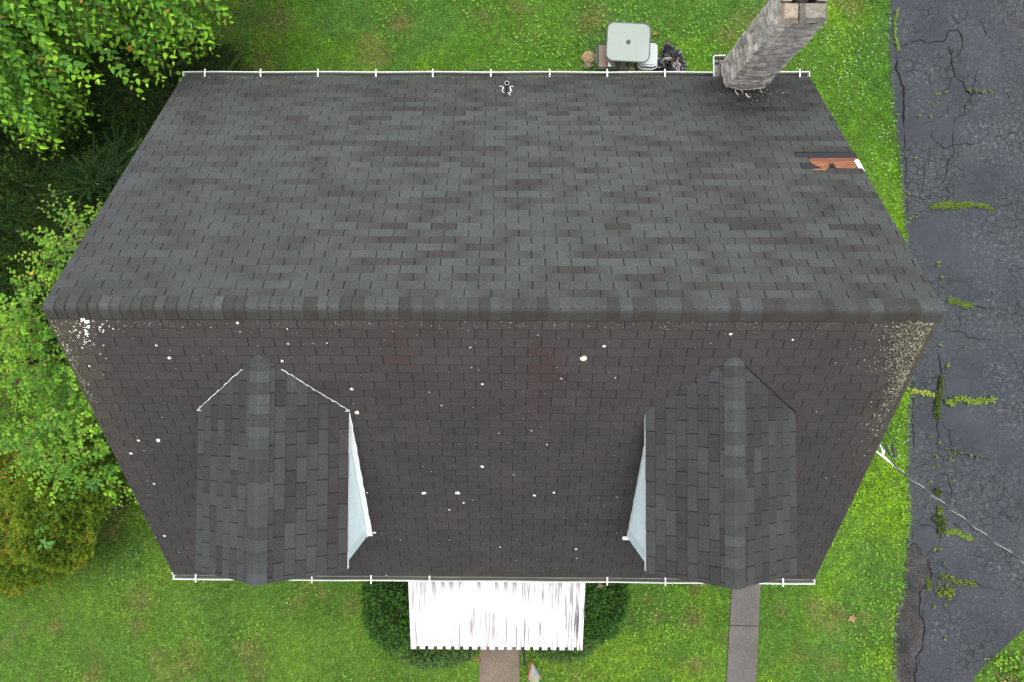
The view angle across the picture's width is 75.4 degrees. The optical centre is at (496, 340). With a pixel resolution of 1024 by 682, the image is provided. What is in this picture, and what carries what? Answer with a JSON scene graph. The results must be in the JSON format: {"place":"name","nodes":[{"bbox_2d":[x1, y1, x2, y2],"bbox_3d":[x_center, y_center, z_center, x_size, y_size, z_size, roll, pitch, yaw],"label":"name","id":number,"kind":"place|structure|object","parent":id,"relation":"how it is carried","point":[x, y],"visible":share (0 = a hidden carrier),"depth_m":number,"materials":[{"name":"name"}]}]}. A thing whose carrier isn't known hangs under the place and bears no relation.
{"place":"outdoors","nodes":[
{"label":"outdoors","id":0,"kind":"place"},
{"bbox_2d":[0,382,78,475],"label":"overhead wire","id":1,"kind":"object","parent":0,"point":[39,429],"visible":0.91,"depth_m":9.84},
{"bbox_2d":[479,647,519,681],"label":"front path","id":2,"kind":"structure","parent":0,"point":[496,665],"depth_m":13.70,"materials":[{"name":"beige concrete"}]},
{"bbox_2d":[0,0,1023,681],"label":"lawn","id":3,"kind":"structure","parent":0,"point":[350,618],"depth_m":13.83,"materials":[{"name":"plant"}]},
{"bbox_2d":[0,449,100,597],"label":"cedar shrub","id":4,"kind":"object","parent":3,"relation":"on","point":[15,586],"visible":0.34,"depth_m":12.45,"materials":[{"name":"green plant"}]},
{"bbox_2d":[0,241,103,453],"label":"vine thicket","id":5,"kind":"object","parent":3,"relation":"on","point":[3,432],"visible":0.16,"depth_m":12.03,"materials":[{"name":"green plant"}]},
{"bbox_2d":[0,238,104,435],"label":"vine thicket","id":6,"kind":"object","parent":3,"relation":"on","point":[33,348],"visible":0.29,"depth_m":10.75,"materials":[{"name":"green plant"}]},
{"bbox_2d":[0,90,131,366],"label":"fir tree","id":7,"kind":"object","parent":3,"relation":"on","point":[37,166],"visible":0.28,"depth_m":11.69,"materials":[{"name":"green plant"}]},
{"bbox_2d":[8,167,123,326],"bbox_3d":[-6.560,-1.285,11.810,3.160,4.550,3.322,0,88,1],"label":"sapling","id":8,"kind":"object","parent":3,"relation":"on","point":[68,245],"visible":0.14,"depth_m":10.42,"materials":[{"name":"green plant"}]},
{"bbox_2d":[0,370,137,512],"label":"vine thicket","id":9,"kind":"object","parent":3,"relation":"on","point":[63,469],"visible":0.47,"depth_m":10.94,"materials":[{"name":"green plant"}]},
{"bbox_2d":[0,438,144,576],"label":"cedar shrub","id":10,"kind":"object","parent":3,"relation":"on","point":[22,516],"visible":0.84,"depth_m":11.66,"materials":[{"name":"green plant"}]},
{"bbox_2d":[33,497,119,534],"bbox_3d":[-7.772,3.158,12.577,0.328,2.664,0.358,-26,88,0],"label":"tall weed","id":11,"kind":"object","parent":3,"relation":"on","point":[43,516],"visible":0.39,"depth_m":11.31,"materials":[{"name":"green plant"}]},
{"bbox_2d":[37,512,124,550],"bbox_3d":[-7.821,3.564,12.688,0.270,2.419,0.248,0,88,1],"label":"tall weed","id":12,"kind":"object","parent":3,"relation":"on","point":[47,545],"visible":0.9,"depth_m":11.52,"materials":[{"name":"green plant"}]},
{"bbox_2d":[48,486,129,518],"bbox_3d":[-7.507,2.933,12.573,0.263,2.680,0.330,12,88,1],"label":"tall weed","id":13,"kind":"object","parent":3,"relation":"on","point":[55,517],"visible":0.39,"depth_m":11.31,"materials":[{"name":"green plant"}]},
{"bbox_2d":[36,118,147,287],"bbox_3d":[-6.670,-2.211,12.009,3.422,4.327,4.427,0,88,1],"label":"fir tree","id":14,"kind":"object","parent":3,"relation":"on","point":[91,179],"visible":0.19,"depth_m":10.77,"materials":[{"name":"green plant"}]},
{"bbox_2d":[63,478,125,498],"bbox_3d":[-7.444,2.712,12.692,0.241,2.454,0.170,0,88,1],"label":"tall weed","id":15,"kind":"object","parent":3,"relation":"on","point":[69,496],"visible":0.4,"depth_m":11.51,"materials":[{"name":"green plant"}]},
{"bbox_2d":[84,474,123,491],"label":"tall weed","id":16,"kind":"object","parent":3,"relation":"on","point":[90,483],"visible":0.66,"depth_m":11.51,"materials":[{"name":"green plant"}]},
{"bbox_2d":[0,0,233,160],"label":"broadleaf tree","id":17,"kind":"object","parent":3,"relation":"on","point":[30,30],"visible":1,"depth_m":9.76,"materials":[{"name":"green plant"}]},
{"bbox_2d":[0,0,287,471],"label":"leaf litter","id":18,"kind":"object","parent":3,"relation":"on","point":[236,11],"visible":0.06,"depth_m":14.13,"materials":[{"name":"green plant"}]},
{"bbox_2d":[59,4,252,164],"bbox_3d":[-6.418,-4.634,12.590,3.663,3.201,3.939,0,88,1],"label":"fir tree","id":19,"kind":"object","parent":3,"relation":"on","point":[97,99],"visible":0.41,"depth_m":11.86,"materials":[{"name":"green plant"}]},
{"bbox_2d":[357,581,412,658],"bbox_3d":[-2.064,5.262,13.284,1.601,1.149,2.237,0,88,1],"label":"yew bush","id":20,"kind":"object","parent":3,"relation":"on","point":[395,642],"visible":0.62,"depth_m":13.14,"materials":[{"name":"green plant"}]},
{"bbox_2d":[389,627,480,672],"bbox_3d":[-1.253,6.240,13.487,1.996,0.733,1.130,0,88,1],"label":"yew bush","id":21,"kind":"object","parent":3,"relation":"on","point":[446,658],"visible":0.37,"depth_m":13.44,"materials":[{"name":"green plant"}]},
{"bbox_2d":[468,646,471,660],"bbox_3d":[-0.494,5.593,12.792,0.044,1.956,1.217,3,88,1],"label":"handrail","id":22,"kind":"object","parent":3,"relation":"on","point":[469,653],"visible":0.32,"depth_m":12.65,"materials":[{"name":"black metal"}]},
{"bbox_2d":[41,0,945,649],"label":"house","id":23,"kind":"structure","parent":3,"relation":"on","point":[499,360],"depth_m":8.12,"materials":[{"name":"black"}]},
{"bbox_2d":[876,430,1023,562],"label":"service cable","id":24,"kind":"object","parent":23,"relation":"attached to","point":[942,502],"visible":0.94,"depth_m":9.15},
{"bbox_2d":[522,647,525,665],"bbox_3d":[0.489,5.535,12.784,0.046,1.957,1.540,-5,88,0],"label":"handrail","id":25,"kind":"object","parent":3,"relation":"on","point":[524,659],"visible":0.25,"depth_m":12.61,"materials":[{"name":"black metal"}]},
{"bbox_2d":[527,655,540,681],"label":"garden flag","id":26,"kind":"object","parent":3,"relation":"on","point":[534,674],"visible":0.94,"depth_m":13.09,"materials":[{"name":"fabric"}]},
{"bbox_2d":[529,634,599,665],"bbox_3d":[1.401,6.218,13.508,1.493,0.588,0.861,0,88,1],"label":"yew bush","id":27,"kind":"object","parent":3,"relation":"on","point":[562,656],"visible":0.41,"depth_m":13.44,"materials":[{"name":"green plant"}]},
{"bbox_2d":[582,62,591,69],"bbox_3d":[1.937,-5.842,14.038,0.214,0.100,0.147,0,88,1],"label":"stone","id":28,"kind":"object","parent":3,"relation":"on","point":[587,65],"visible":1,"depth_m":14.02,"materials":[{"name":"grey stone"}]},
{"bbox_2d":[581,51,594,62],"bbox_3d":[1.959,-6.022,14.032,0.307,0.122,0.281,26,89,1],"label":"stone","id":29,"kind":"object","parent":3,"relation":"on","point":[587,56],"visible":0.96,"depth_m":14.00,"materials":[{"name":"beige stone"}]},
{"bbox_2d":[594,43,620,71],"bbox_3d":[2.296,-5.890,13.826,0.528,0.532,0.548,0,88,1],"label":"sling chair","id":30,"kind":"object","parent":3,"relation":"on","point":[604,61],"visible":0.6,"depth_m":13.70,"materials":[{"name":"fabric"}]},
{"bbox_2d":[583,583,633,646],"bbox_3d":[2.104,5.146,13.281,1.389,1.080,2.006,0,88,1],"label":"yew bush","id":31,"kind":"object","parent":3,"relation":"on","point":[608,596],"visible":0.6,"depth_m":13.11,"materials":[{"name":"green plant"}]},
{"bbox_2d":[616,62,631,71],"bbox_3d":[2.645,-5.765,13.870,0.314,0.432,0.298,0,88,1],"label":"sling chair","id":32,"kind":"object","parent":3,"relation":"on","point":[623,65],"visible":0.57,"depth_m":13.79,"materials":[{"name":"fabric"}]},
{"bbox_2d":[617,65,636,71],"bbox_3d":[2.809,-5.676,13.912,0.506,0.309,0.318,0,88,1],"label":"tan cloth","id":33,"kind":"object","parent":3,"relation":"on","point":[632,68],"visible":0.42,"depth_m":13.87,"materials":[{"name":"fabric"}]},
{"bbox_2d":[606,22,650,67],"bbox_3d":[2.669,-6.028,13.729,0.920,0.730,0.844,0,88,1],"label":"patio table","id":34,"kind":"object","parent":3,"relation":"on","point":[628,41],"visible":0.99,"depth_m":13.37,"materials":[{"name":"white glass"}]},
{"bbox_2d":[637,43,657,70],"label":"stacked plastic chairs","id":35,"kind":"object","parent":3,"relation":"on","point":[650,64],"visible":0.68,"depth_m":13.62,"materials":[{"name":"plastic"}]},
{"bbox_2d":[651,40,687,70],"bbox_3d":[3.682,-5.879,13.877,0.697,0.392,0.801,33,89,1],"label":"rubbish bag","id":36,"kind":"object","parent":3,"relation":"on","point":[668,49],"visible":0.76,"depth_m":13.82,"materials":[{"name":"black plastic"}]},
{"bbox_2d":[672,62,680,67],"bbox_3d":[3.744,-5.756,13.747,0.203,0.106,0.154,0,88,1],"label":"waste paper","id":37,"kind":"object","parent":36,"relation":"in","point":[678,64],"visible":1,"depth_m":13.76,"materials":[{"name":"paper"}]},
{"bbox_2d":[848,614,856,622],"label":"fallen leaf","id":38,"kind":"object","parent":3,"relation":"on","point":[853,618],"visible":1,"depth_m":13.63,"materials":[{"name":"orange plant"}]},
{"bbox_2d":[981,651,1023,681],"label":"creeping plant","id":39,"kind":"object","parent":3,"relation":"on","point":[1020,672],"visible":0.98,"depth_m":13.53,"materials":[{"name":"green plant"}]},
{"bbox_2d":[726,584,760,681],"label":"side path","id":40,"kind":"structure","parent":0,"point":[743,640],"depth_m":13.68,"materials":[{"name":"grey concrete"}]},
{"bbox_2d":[839,528,1022,659],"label":"overhead wire","id":41,"kind":"object","parent":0,"point":[929,595],"visible":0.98,"depth_m":10.94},
{"bbox_2d":[888,0,1023,681],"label":"driveway","id":42,"kind":"structure","parent":0,"point":[977,253],"depth_m":13.84,"materials":[{"name":"grey asphalt"}]},
{"bbox_2d":[892,8,899,50],"bbox_3d":[8.466,-6.591,14.005,0.171,0.063,0.956,0,88,1],"label":"weed strip","id":43,"kind":"object","parent":42,"relation":"on","point":[894,27],"visible":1,"depth_m":14.01,"materials":[{"name":"green plant"}]},
{"bbox_2d":[906,388,934,397],"bbox_3d":[8.830,1.074,13.765,0.607,0.073,0.160,9,88,1],"label":"weed strip","id":44,"kind":"object","parent":42,"relation":"on","point":[915,391],"visible":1,"depth_m":13.76,"materials":[{"name":"green plant"}]},
{"bbox_2d":[924,577,931,593],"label":"weed strip","id":45,"kind":"object","parent":42,"relation":"on","point":[929,583],"visible":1,"depth_m":13.67,"materials":[{"name":"green plant"}]},
{"bbox_2d":[931,487,941,496],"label":"moss clump","id":46,"kind":"object","parent":42,"relation":"on","point":[936,491],"visible":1,"depth_m":13.69,"materials":[{"name":"green plant"}]},
{"bbox_2d":[933,374,944,420],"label":"moss clump","id":47,"kind":"object","parent":42,"relation":"on","point":[937,403],"visible":1,"depth_m":13.76,"materials":[{"name":"green plant"}]},
{"bbox_2d":[936,504,943,514],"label":"moss clump","id":48,"kind":"object","parent":42,"relation":"on","point":[940,509],"visible":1,"depth_m":13.69,"materials":[{"name":"green plant"}]},
{"bbox_2d":[933,514,947,534],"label":"moss clump","id":49,"kind":"object","parent":42,"relation":"on","point":[941,521],"visible":1,"depth_m":13.68,"materials":[{"name":"green plant"}]},
{"bbox_2d":[896,58,992,640],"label":"driveway weeds","id":50,"kind":"object","parent":42,"relation":"on","point":[947,367],"visible":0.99,"depth_m":13.76,"materials":[{"name":"green plant"}]},
{"bbox_2d":[935,587,954,599],"bbox_3d":[9.263,5.207,13.643,0.429,0.066,0.289,0,88,1],"label":"weed strip","id":51,"kind":"object","parent":42,"relation":"on","point":[948,591],"visible":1,"depth_m":13.64,"materials":[{"name":"green plant"}]},
{"bbox_2d":[930,198,974,211],"bbox_3d":[9.549,-2.841,13.866,1.005,0.106,0.326,0,88,1],"label":"weed strip","id":52,"kind":"object","parent":42,"relation":"on","point":[955,205],"visible":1,"depth_m":13.90,"materials":[{"name":"green plant"}]},
{"bbox_2d":[939,573,976,586],"bbox_3d":[9.537,4.962,13.641,0.816,0.086,0.268,13,88,1],"label":"weed strip","id":53,"kind":"object","parent":42,"relation":"on","point":[960,581],"visible":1,"depth_m":13.67,"materials":[{"name":"green plant"}]},
{"bbox_2d":[945,527,974,540],"bbox_3d":[9.581,3.982,13.662,0.671,0.106,0.263,15,88,1],"label":"weed strip","id":54,"kind":"object","parent":42,"relation":"on","point":[967,536],"visible":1,"depth_m":13.69,"materials":[{"name":"green plant"}]},
{"bbox_2d":[948,296,974,309],"bbox_3d":[9.704,-0.790,13.812,0.608,0.087,0.211,17,88,1],"label":"weed strip","id":55,"kind":"object","parent":42,"relation":"on","point":[958,302],"visible":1,"depth_m":13.84,"materials":[{"name":"green plant"}]},
{"bbox_2d":[944,395,997,406],"bbox_3d":[9.869,1.245,13.747,1.111,0.084,0.250,0,88,1],"label":"weed strip","id":56,"kind":"object","parent":42,"relation":"on","point":[968,401],"visible":1,"depth_m":13.74,"materials":[{"name":"green plant"}]},
{"bbox_2d":[972,203,993,211],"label":"weed strip","id":57,"kind":"object","parent":42,"relation":"on","point":[984,205],"visible":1,"depth_m":13.90,"materials":[{"name":"green plant"}]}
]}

